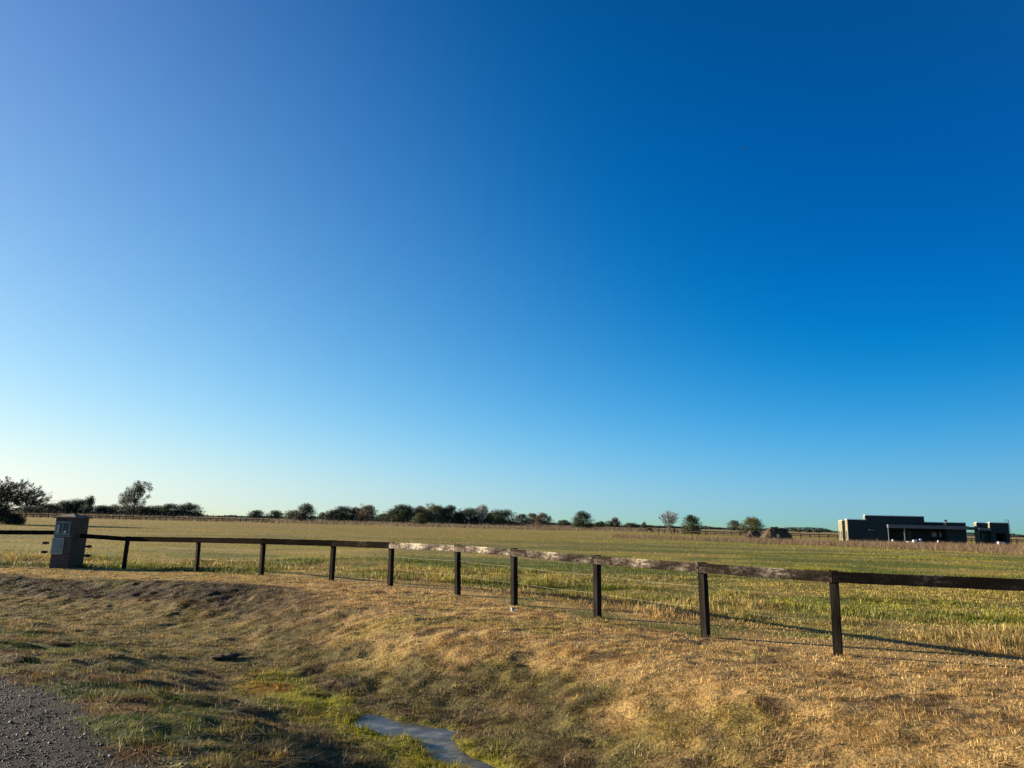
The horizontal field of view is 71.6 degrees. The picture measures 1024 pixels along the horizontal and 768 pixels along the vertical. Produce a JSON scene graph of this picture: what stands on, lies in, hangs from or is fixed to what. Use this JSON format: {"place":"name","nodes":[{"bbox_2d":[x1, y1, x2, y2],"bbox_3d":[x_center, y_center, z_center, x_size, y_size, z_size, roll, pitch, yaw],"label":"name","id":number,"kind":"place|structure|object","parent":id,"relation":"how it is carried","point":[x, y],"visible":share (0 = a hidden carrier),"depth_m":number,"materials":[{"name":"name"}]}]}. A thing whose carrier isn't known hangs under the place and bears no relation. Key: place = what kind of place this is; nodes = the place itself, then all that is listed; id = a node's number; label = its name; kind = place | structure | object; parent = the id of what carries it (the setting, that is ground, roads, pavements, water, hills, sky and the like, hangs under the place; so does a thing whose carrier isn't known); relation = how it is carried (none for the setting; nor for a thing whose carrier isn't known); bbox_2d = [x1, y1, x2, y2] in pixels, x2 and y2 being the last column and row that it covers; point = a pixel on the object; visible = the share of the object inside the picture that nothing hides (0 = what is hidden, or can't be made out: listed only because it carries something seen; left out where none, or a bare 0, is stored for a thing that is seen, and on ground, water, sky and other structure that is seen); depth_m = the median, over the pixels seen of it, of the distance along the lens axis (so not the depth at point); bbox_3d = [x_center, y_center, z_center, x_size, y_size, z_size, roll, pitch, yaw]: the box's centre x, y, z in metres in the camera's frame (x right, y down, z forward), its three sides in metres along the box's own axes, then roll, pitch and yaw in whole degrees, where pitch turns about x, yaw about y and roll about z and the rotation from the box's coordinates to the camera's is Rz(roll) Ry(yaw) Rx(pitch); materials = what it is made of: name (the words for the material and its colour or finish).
{"place":"outdoors","nodes":[
{"label":"outdoors","id":0,"kind":"place"},
{"bbox_2d":[0,653,211,767],"bbox_3d":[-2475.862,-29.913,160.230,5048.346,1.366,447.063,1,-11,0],"label":"gravel road","id":1,"kind":"structure","parent":0,"point":[9,703],"depth_m":5.85,"materials":[{"name":"grey gravel"}]},
{"bbox_2d":[351,713,493,767],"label":"water","id":2,"kind":"structure","parent":0,"point":[383,724],"depth_m":7.76,"materials":[{"name":"liquid"}]},
{"bbox_2d":[0,513,1023,767],"bbox_3d":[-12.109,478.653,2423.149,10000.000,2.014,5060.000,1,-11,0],"label":"ground","id":3,"kind":"structure","parent":0,"point":[414,671],"depth_m":10.08,"materials":[{"name":"brown plant"}]},
{"bbox_2d":[0,503,24,523],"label":"shrub","id":4,"kind":"object","parent":3,"relation":"on","point":[4,511],"visible":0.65,"depth_m":95.92,"materials":[{"name":"green plant"}]},
{"bbox_2d":[2,514,26,524],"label":"shrub","id":5,"kind":"object","parent":3,"relation":"on","point":[15,519],"visible":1,"depth_m":94.58,"materials":[{"name":"green plant"}]},
{"bbox_2d":[0,476,52,516],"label":"thorn tree","id":6,"kind":"object","parent":3,"relation":"on","point":[8,492],"visible":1,"depth_m":98.26,"materials":[{"name":"green plant"}]},
{"bbox_2d":[0,530,54,553],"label":"wooden fence","id":7,"kind":"object","parent":3,"relation":"on","point":[32,532],"visible":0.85,"depth_m":25.84,"materials":[{"name":"wood"}]},
{"bbox_2d":[14,506,46,513],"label":"tree","id":8,"kind":"object","parent":3,"relation":"on","point":[30,511],"visible":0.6,"depth_m":293.16,"materials":[{"name":"green plant"}]},
{"bbox_2d":[40,503,65,513],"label":"tree","id":9,"kind":"object","parent":3,"relation":"on","point":[54,508],"visible":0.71,"depth_m":312.87,"materials":[{"name":"green plant"}]},
{"bbox_2d":[51,500,80,513],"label":"tree","id":10,"kind":"object","parent":3,"relation":"on","point":[64,503],"visible":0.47,"depth_m":322.14,"materials":[{"name":"green plant"}]},
{"bbox_2d":[49,514,92,568],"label":"brick pillar","id":11,"kind":"structure","parent":3,"relation":"on","point":[67,551],"depth_m":25.40,"materials":[{"name":"brown brick"}]},
{"bbox_2d":[54,521,70,534],"bbox_3d":[-16.051,5.157,25.385,0.540,0.469,0.033,1,-11,0],"label":"meter window frame","id":12,"kind":"structure","parent":11,"relation":"in","point":[61,528],"depth_m":25.38,"materials":[{"name":"grey paint"}]},
{"bbox_2d":[64,498,92,514],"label":"tree","id":13,"kind":"object","parent":3,"relation":"on","point":[79,504],"visible":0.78,"depth_m":322.33,"materials":[{"name":"green plant"}]},
{"bbox_2d":[83,494,95,513],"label":"tree","id":14,"kind":"object","parent":3,"relation":"on","point":[89,503],"visible":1,"depth_m":318.92,"materials":[{"name":"green plant"}]},
{"bbox_2d":[83,505,123,515],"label":"tree","id":15,"kind":"object","parent":3,"relation":"on","point":[102,509],"visible":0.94,"depth_m":322.05,"materials":[{"name":"green plant"}]},
{"bbox_2d":[107,504,130,514],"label":"tree","id":16,"kind":"object","parent":3,"relation":"on","point":[120,509],"visible":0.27,"depth_m":332.31,"materials":[{"name":"green plant"}]},
{"bbox_2d":[118,480,152,515],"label":"eucalyptus tree","id":17,"kind":"object","parent":3,"relation":"on","point":[139,487],"visible":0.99,"depth_m":314.06,"materials":[{"name":"green plant"}]},
{"bbox_2d":[125,505,155,515],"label":"tree","id":18,"kind":"object","parent":3,"relation":"on","point":[143,511],"visible":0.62,"depth_m":322.05,"materials":[{"name":"green plant"}]},
{"bbox_2d":[21,513,269,521],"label":"rail fence","id":19,"kind":"object","parent":3,"relation":"on","point":[146,518],"visible":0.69,"depth_m":205.35,"materials":[{"name":"brown wood"}]},
{"bbox_2d":[141,504,175,516],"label":"tree","id":20,"kind":"object","parent":3,"relation":"on","point":[153,509],"visible":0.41,"depth_m":325.83,"materials":[{"name":"green plant"}]},
{"bbox_2d":[154,503,182,516],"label":"tree","id":21,"kind":"object","parent":3,"relation":"on","point":[168,509],"visible":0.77,"depth_m":322.66,"materials":[{"name":"green plant"}]},
{"bbox_2d":[172,502,205,517],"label":"tree","id":22,"kind":"object","parent":3,"relation":"on","point":[188,508],"visible":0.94,"depth_m":322.76,"materials":[{"name":"green plant"}]},
{"bbox_2d":[21,510,374,523],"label":"wire fence","id":23,"kind":"object","parent":3,"relation":"on","point":[207,516],"visible":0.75,"depth_m":244.20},
{"bbox_2d":[210,652,239,660],"bbox_3d":[-4.549,4.331,11.242,0.425,0.151,0.297,3,-11,-9],"label":"earth clod","id":24,"kind":"object","parent":3,"relation":"on","point":[229,656],"visible":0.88,"depth_m":11.16,"materials":[{"name":"soil"}]},
{"bbox_2d":[246,509,266,518],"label":"tree","id":25,"kind":"object","parent":3,"relation":"on","point":[254,513],"visible":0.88,"depth_m":411.26,"materials":[{"name":"green plant"}]},
{"bbox_2d":[264,510,283,518],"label":"tree","id":26,"kind":"object","parent":3,"relation":"on","point":[276,514],"visible":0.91,"depth_m":411.23,"materials":[{"name":"green plant"}]},
{"bbox_2d":[281,509,302,519],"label":"tree","id":27,"kind":"object","parent":3,"relation":"on","point":[291,514],"visible":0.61,"depth_m":322.54,"materials":[{"name":"green plant"}]},
{"bbox_2d":[293,502,318,520],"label":"tree","id":28,"kind":"object","parent":3,"relation":"on","point":[305,510],"visible":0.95,"depth_m":274.60,"materials":[{"name":"green plant"}]},
{"bbox_2d":[321,509,347,520],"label":"tree","id":29,"kind":"object","parent":3,"relation":"on","point":[328,515],"visible":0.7,"depth_m":322.67,"materials":[{"name":"green plant"}]},
{"bbox_2d":[327,506,357,520],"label":"tree","id":30,"kind":"object","parent":3,"relation":"on","point":[347,511],"visible":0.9,"depth_m":322.35,"materials":[{"name":"green plant"}]},
{"bbox_2d":[11,512,686,533],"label":"dry weeds","id":31,"kind":"object","parent":3,"relation":"on","point":[348,522],"visible":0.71,"depth_m":240.25,"materials":[{"name":"brown plant"}]},
{"bbox_2d":[347,506,361,519],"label":"tree","id":32,"kind":"object","parent":3,"relation":"on","point":[356,510],"visible":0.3,"depth_m":327.95,"materials":[{"name":"green plant"}]},
{"bbox_2d":[356,503,379,521],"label":"tree","id":33,"kind":"object","parent":3,"relation":"on","point":[367,513],"visible":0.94,"depth_m":318.65,"materials":[{"name":"green plant"}]},
{"bbox_2d":[371,514,389,521],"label":"tree","id":34,"kind":"object","parent":3,"relation":"on","point":[378,517],"visible":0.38,"depth_m":336.42,"materials":[{"name":"green plant"}]},
{"bbox_2d":[379,508,406,521],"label":"tree","id":35,"kind":"object","parent":3,"relation":"on","point":[385,516],"visible":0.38,"depth_m":332.46,"materials":[{"name":"green plant"}]},
{"bbox_2d":[385,504,419,522],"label":"tree","id":36,"kind":"object","parent":3,"relation":"on","point":[403,511],"visible":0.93,"depth_m":327.70,"materials":[{"name":"green plant"}]},
{"bbox_2d":[411,512,427,523],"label":"shrub","id":37,"kind":"object","parent":3,"relation":"on","point":[419,516],"visible":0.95,"depth_m":264.54,"materials":[{"name":"green plant"}]},
{"bbox_2d":[408,505,432,522],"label":"tree","id":38,"kind":"object","parent":3,"relation":"on","point":[420,508],"visible":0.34,"depth_m":332.42,"materials":[{"name":"green plant"}]},
{"bbox_2d":[420,502,450,523],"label":"tree","id":39,"kind":"object","parent":3,"relation":"on","point":[434,510],"visible":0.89,"depth_m":327.45,"materials":[{"name":"green plant"}]},
{"bbox_2d":[434,505,465,523],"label":"tree","id":40,"kind":"object","parent":3,"relation":"on","point":[450,509],"visible":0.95,"depth_m":327.92,"materials":[{"name":"green plant"}]},
{"bbox_2d":[451,510,469,523],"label":"tree","id":41,"kind":"object","parent":3,"relation":"on","point":[464,514],"visible":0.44,"depth_m":332.46,"materials":[{"name":"green plant"}]},
{"bbox_2d":[381,517,549,526],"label":"wire fence","id":42,"kind":"object","parent":3,"relation":"on","point":[459,523],"visible":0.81,"depth_m":302.29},
{"bbox_2d":[459,507,483,523],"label":"tree","id":43,"kind":"object","parent":3,"relation":"on","point":[471,513],"visible":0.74,"depth_m":333.19,"materials":[{"name":"green plant"}]},
{"bbox_2d":[475,504,489,524],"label":"bare tree","id":44,"kind":"object","parent":3,"relation":"on","point":[483,511],"visible":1,"depth_m":323.94,"materials":[{"name":"grey plant"}]},
{"bbox_2d":[480,512,496,524],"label":"tree","id":45,"kind":"object","parent":3,"relation":"on","point":[486,517],"visible":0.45,"depth_m":332.14,"materials":[{"name":"green plant"}]},
{"bbox_2d":[484,509,519,524],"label":"tree","id":46,"kind":"object","parent":3,"relation":"on","point":[499,518],"visible":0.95,"depth_m":327.71,"materials":[{"name":"green plant"}]},
{"bbox_2d":[0,552,1023,666],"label":"field grass","id":47,"kind":"structure","parent":3,"relation":"on","point":[993,639],"depth_m":18.48,"materials":[{"name":"green plant"}]},
{"bbox_2d":[10,510,1023,536],"bbox_3d":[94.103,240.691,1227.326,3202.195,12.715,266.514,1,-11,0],"label":"woods","id":48,"kind":"object","parent":3,"relation":"on","point":[804,529],"visible":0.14,"depth_m":1313.54,"materials":[{"name":"green plant"}]},
{"bbox_2d":[514,514,531,524],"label":"tree","id":49,"kind":"object","parent":3,"relation":"on","point":[524,520],"visible":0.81,"depth_m":372.56,"materials":[{"name":"green plant"}]},
{"bbox_2d":[526,512,536,524],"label":"tree","id":50,"kind":"object","parent":3,"relation":"on","point":[532,515],"visible":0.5,"depth_m":411.84,"materials":[{"name":"green plant"}]},
{"bbox_2d":[533,511,552,525],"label":"tree","id":51,"kind":"object","parent":3,"relation":"on","point":[538,519],"visible":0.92,"depth_m":352.75,"materials":[{"name":"green plant"}]},
{"bbox_2d":[79,534,1023,655],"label":"wooden fence","id":52,"kind":"object","parent":3,"relation":"on","point":[833,578],"visible":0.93,"depth_m":12.31,"materials":[{"name":"wood"}]},
{"bbox_2d":[553,520,571,524],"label":"tree","id":53,"kind":"object","parent":3,"relation":"on","point":[560,522],"visible":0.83,"depth_m":440.27,"materials":[{"name":"green plant"}]},
{"bbox_2d":[571,510,594,527],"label":"tree","id":54,"kind":"object","parent":3,"relation":"on","point":[579,521],"visible":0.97,"depth_m":284.00,"materials":[{"name":"green plant"}]},
{"bbox_2d":[512,523,658,529],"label":"rail fence","id":55,"kind":"object","parent":3,"relation":"on","point":[530,524],"visible":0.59,"depth_m":283.36,"materials":[{"name":"brown wood"}]},
{"bbox_2d":[594,521,605,526],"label":"tree","id":56,"kind":"object","parent":3,"relation":"on","point":[601,524],"visible":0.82,"depth_m":411.29,"materials":[{"name":"green plant"}]},
{"bbox_2d":[603,521,621,526],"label":"tree","id":57,"kind":"object","parent":3,"relation":"on","point":[610,523],"visible":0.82,"depth_m":391.61,"materials":[{"name":"green plant"}]},
{"bbox_2d":[612,517,618,524],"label":"bare tree","id":58,"kind":"object","parent":3,"relation":"on","point":[615,520],"visible":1,"depth_m":387.55,"materials":[{"name":"grey plant"}]},
{"bbox_2d":[623,523,640,527],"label":"tree","id":59,"kind":"object","parent":3,"relation":"on","point":[633,525],"visible":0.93,"depth_m":509.35,"materials":[{"name":"green plant"}]},
{"bbox_2d":[658,511,678,532],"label":"bare tree","id":60,"kind":"object","parent":3,"relation":"on","point":[671,521],"visible":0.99,"depth_m":211.10,"materials":[{"name":"grey plant"}]},
{"bbox_2d":[652,528,705,534],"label":"rail fence","id":61,"kind":"object","parent":3,"relation":"on","point":[691,531],"visible":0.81,"depth_m":193.33,"materials":[{"name":"brown wood"}]},
{"bbox_2d":[662,632,713,645],"bbox_3d":[2.616,3.767,10.493,0.901,0.164,0.304,1,-11,0],"label":"brushwood","id":62,"kind":"object","parent":3,"relation":"on","point":[703,639],"visible":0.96,"depth_m":10.49,"materials":[{"name":"brown plant"}]},
{"bbox_2d":[680,514,703,533],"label":"tree","id":63,"kind":"object","parent":3,"relation":"on","point":[693,524],"visible":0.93,"depth_m":205.54,"materials":[{"name":"green plant"}]},
{"bbox_2d":[726,520,741,530],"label":"eucalyptus tree","id":64,"kind":"object","parent":3,"relation":"on","point":[734,525],"visible":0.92,"depth_m":421.38,"materials":[{"name":"green plant"}]},
{"bbox_2d":[737,516,765,534],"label":"tree","id":65,"kind":"object","parent":3,"relation":"on","point":[754,524],"visible":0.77,"depth_m":200.80,"materials":[{"name":"green plant"}]},
{"bbox_2d":[742,530,760,538],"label":"earth heap","id":66,"kind":"object","parent":3,"relation":"on","point":[751,533],"visible":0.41,"depth_m":155.69,"materials":[{"name":"soil"}]},
{"bbox_2d":[759,526,792,539],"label":"earth heap","id":67,"kind":"object","parent":3,"relation":"on","point":[774,532],"visible":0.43,"depth_m":145.81,"materials":[{"name":"soil"}]},
{"bbox_2d":[612,533,1023,554],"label":"dry weeds","id":68,"kind":"object","parent":3,"relation":"on","point":[986,548],"visible":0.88,"depth_m":98.32,"materials":[{"name":"brown plant"}]},
{"bbox_2d":[699,530,1023,543],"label":"rail fence","id":69,"kind":"object","parent":3,"relation":"on","point":[837,535],"visible":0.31,"depth_m":182.71,"materials":[{"name":"brown wood"}]},
{"bbox_2d":[838,515,1010,544],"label":"house","id":70,"kind":"structure","parent":3,"relation":"on","point":[887,528],"depth_m":145.65,"materials":[{"name":"grey paint"}]},
{"bbox_2d":[870,530,874,541],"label":"front door","id":71,"kind":"structure","parent":70,"relation":"in","point":[872,537],"depth_m":146.03,"materials":[{"name":"black"}]},
{"bbox_2d":[907,531,911,540],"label":"sliding door","id":72,"kind":"structure","parent":70,"relation":"in","point":[908,532],"depth_m":147.52,"materials":[{"name":"green paint"}]},
{"bbox_2d":[0,565,1023,767],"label":"verge grass","id":73,"kind":"structure","parent":0,"point":[220,760],"depth_m":8.48,"materials":[{"name":"beige plant"}]},
{"bbox_2d":[0,513,1023,576],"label":"pasture grass","id":74,"kind":"structure","parent":0,"point":[495,538],"depth_m":58.11,"materials":[{"name":"green plant"}]},
{"bbox_2d":[0,0,1023,535],"label":"sky","id":75,"kind":"structure","parent":0,"point":[524,257],"materials":[{"name":"blue"}]}
]}

